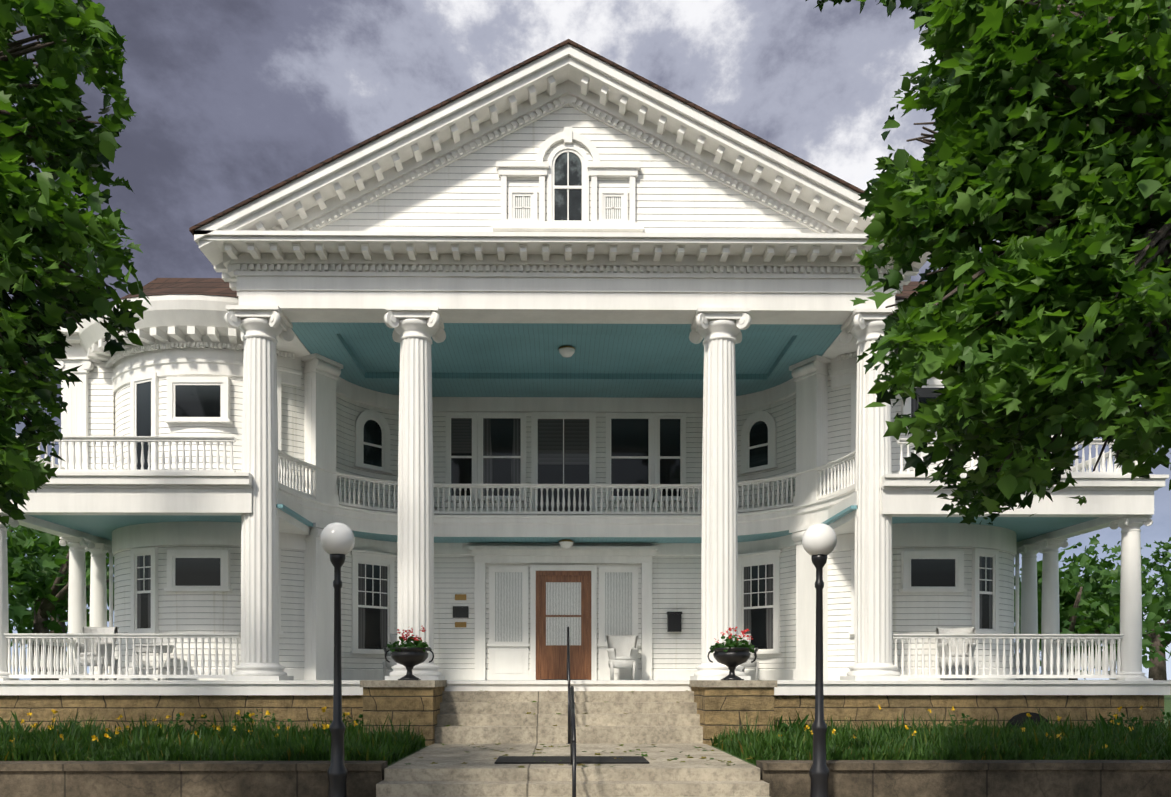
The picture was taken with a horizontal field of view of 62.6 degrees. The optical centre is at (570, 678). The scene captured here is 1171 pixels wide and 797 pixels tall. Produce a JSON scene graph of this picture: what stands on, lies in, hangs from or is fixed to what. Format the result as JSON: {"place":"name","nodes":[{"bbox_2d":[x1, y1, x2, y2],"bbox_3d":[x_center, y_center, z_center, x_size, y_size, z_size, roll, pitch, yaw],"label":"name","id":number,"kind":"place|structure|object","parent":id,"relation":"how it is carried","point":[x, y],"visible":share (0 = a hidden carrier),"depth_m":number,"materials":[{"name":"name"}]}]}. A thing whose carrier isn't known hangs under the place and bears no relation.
{"place":"outdoors","nodes":[
{"label":"outdoors","id":0,"kind":"place"},
{"bbox_2d":[384,743,759,780],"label":"walkway","id":1,"kind":"structure","parent":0,"point":[482,764],"depth_m":11.37,"materials":[{"name":"concrete"}]},
{"bbox_2d":[0,0,1170,679],"label":"sky","id":2,"kind":"structure","parent":0,"point":[231,100],"materials":[{"name":"grey"}]},
{"bbox_2d":[388,695,1170,766],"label":"lawn terrace","id":3,"kind":"structure","parent":0,"point":[1167,703],"depth_m":24.25,"materials":[{"name":"soil"}]},
{"bbox_2d":[10,529,39,608],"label":"tree","id":4,"kind":"object","parent":3,"relation":"on","point":[29,603],"depth_m":55.97,"materials":[{"name":"green plant"}]},
{"bbox_2d":[7,525,113,679],"bbox_3d":[-20.829,-3.740,39.005,8.933,9.415,9.444,0,0,-16],"label":"tree","id":5,"kind":"object","parent":3,"relation":"on","point":[53,589],"visible":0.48,"depth_m":38.03,"materials":[{"name":"green plant"}]},
{"bbox_2d":[7,526,113,679],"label":"tree","id":6,"kind":"object","parent":3,"relation":"on","point":[31,600],"visible":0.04,"depth_m":47.40,"materials":[{"name":"green plant"}]},
{"bbox_2d":[0,39,1170,745],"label":"house","id":7,"kind":"structure","parent":3,"relation":"on","point":[508,377],"depth_m":17.00,"materials":[{"name":"wood"}]},
{"bbox_2d":[74,626,118,679],"bbox_3d":[-8.749,-0.461,17.813,0.728,1.012,0.696,0,0,-1],"label":"chair","id":8,"kind":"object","parent":7,"relation":"on","point":[100,630],"depth_m":17.82,"materials":[{"name":"white wood"}]},
{"bbox_2d":[132,644,173,679],"bbox_3d":[-7.755,-0.286,17.903,0.740,0.662,0.740,0,0,-1],"label":"porch table","id":9,"kind":"object","parent":7,"relation":"on","point":[151,648],"visible":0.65,"depth_m":17.68,"materials":[{"name":"wood"}]},
{"bbox_2d":[385,626,433,679],"bbox_3d":[-2.610,-0.415,15.600,0.709,0.910,0.741,0,0,-32],"label":"urn","id":10,"kind":"object","parent":7,"relation":"on","point":[408,654],"visible":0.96,"depth_m":15.45,"materials":[{"name":"black metal"}]},
{"bbox_2d":[566,627,569,743],"bbox_3d":[-0.029,0.068,15.741,0.100,1.918,1.695,0,0,-1],"label":"porch handrail","id":11,"kind":"object","parent":7,"relation":"attached to","point":[568,658],"visible":0.83,"depth_m":15.14,"materials":[{"name":"black metal"}]},
{"bbox_2d":[606,635,638,679],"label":"wicker chair","id":12,"kind":"object","parent":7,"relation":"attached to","point":[622,650],"depth_m":21.47,"materials":[{"name":"white wicker"}]},
{"bbox_2d":[707,627,756,679],"bbox_3d":[2.660,-0.403,15.678,0.719,0.887,0.734,0,0,42],"label":"urn","id":13,"kind":"object","parent":7,"relation":"on","point":[731,654],"visible":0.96,"depth_m":15.51,"materials":[{"name":"black metal"}]},
{"bbox_2d":[935,627,975,679],"bbox_3d":[7.250,-0.461,18.090,0.729,1.012,0.707,0,0,-1],"label":"chair","id":14,"kind":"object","parent":7,"relation":"on","point":[968,630],"depth_m":18.17,"materials":[{"name":"white wood"}]},
{"bbox_2d":[0,707,1170,764],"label":"lawn grass","id":15,"kind":"structure","parent":3,"relation":"on","point":[151,742],"depth_m":12.28,"materials":[{"name":"green plant"}]},
{"bbox_2d":[0,690,1170,767],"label":"flowers","id":16,"kind":"object","parent":3,"relation":"on","point":[248,716],"visible":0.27,"depth_m":15.70,"materials":[{"name":"yellow plant"}]},
{"bbox_2d":[1014,556,1163,679],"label":"tree","id":17,"kind":"object","parent":3,"relation":"on","point":[1148,626],"visible":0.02,"depth_m":48.07,"materials":[{"name":"green plant"}]},
{"bbox_2d":[1014,544,1170,679],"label":"tree","id":18,"kind":"object","parent":3,"relation":"on","point":[1084,608],"visible":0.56,"depth_m":40.30,"materials":[{"name":"green plant"}]},
{"bbox_2d":[1068,534,1170,679],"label":"tree","id":19,"kind":"object","parent":3,"relation":"on","point":[1157,671],"visible":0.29,"depth_m":61.08,"materials":[{"name":"green plant"}]},
{"bbox_2d":[1152,561,1170,637],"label":"tree","id":20,"kind":"object","parent":3,"relation":"on","point":[1167,601],"visible":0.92,"depth_m":44.57,"materials":[{"name":"green plant"}]},
{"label":"sidewalk","id":21,"kind":"structure","parent":0,"visible":0},
{"bbox_2d":[0,0,150,527],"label":"tree","id":22,"kind":"object","parent":21,"relation":"on","point":[39,218],"visible":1,"depth_m":6.64,"materials":[{"name":"green plant"}]},
{"bbox_2d":[320,522,354,796],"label":"lamp post","id":23,"kind":"object","parent":21,"relation":"on","point":[337,540],"visible":1,"depth_m":10.41,"materials":[{"name":"black metal"}]},
{"bbox_2d":[568,686,575,796],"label":"handrail","id":24,"kind":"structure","parent":21,"relation":"on","point":[572,736],"depth_m":10.09,"materials":[{"name":"black metal"}]},
{"bbox_2d":[0,760,1170,796],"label":"retaining wall","id":25,"kind":"structure","parent":21,"relation":"on","point":[990,778],"depth_m":10.84,"materials":[{"name":"stone"}]},
{"bbox_2d":[802,523,836,796],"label":"lamp post","id":26,"kind":"object","parent":21,"relation":"on","point":[819,541],"visible":1,"depth_m":10.47,"materials":[{"name":"black metal"}]},
{"bbox_2d":[806,0,1170,524],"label":"tree","id":27,"kind":"object","parent":21,"relation":"on","point":[1046,162],"visible":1,"depth_m":6.24,"materials":[{"name":"green plant"}]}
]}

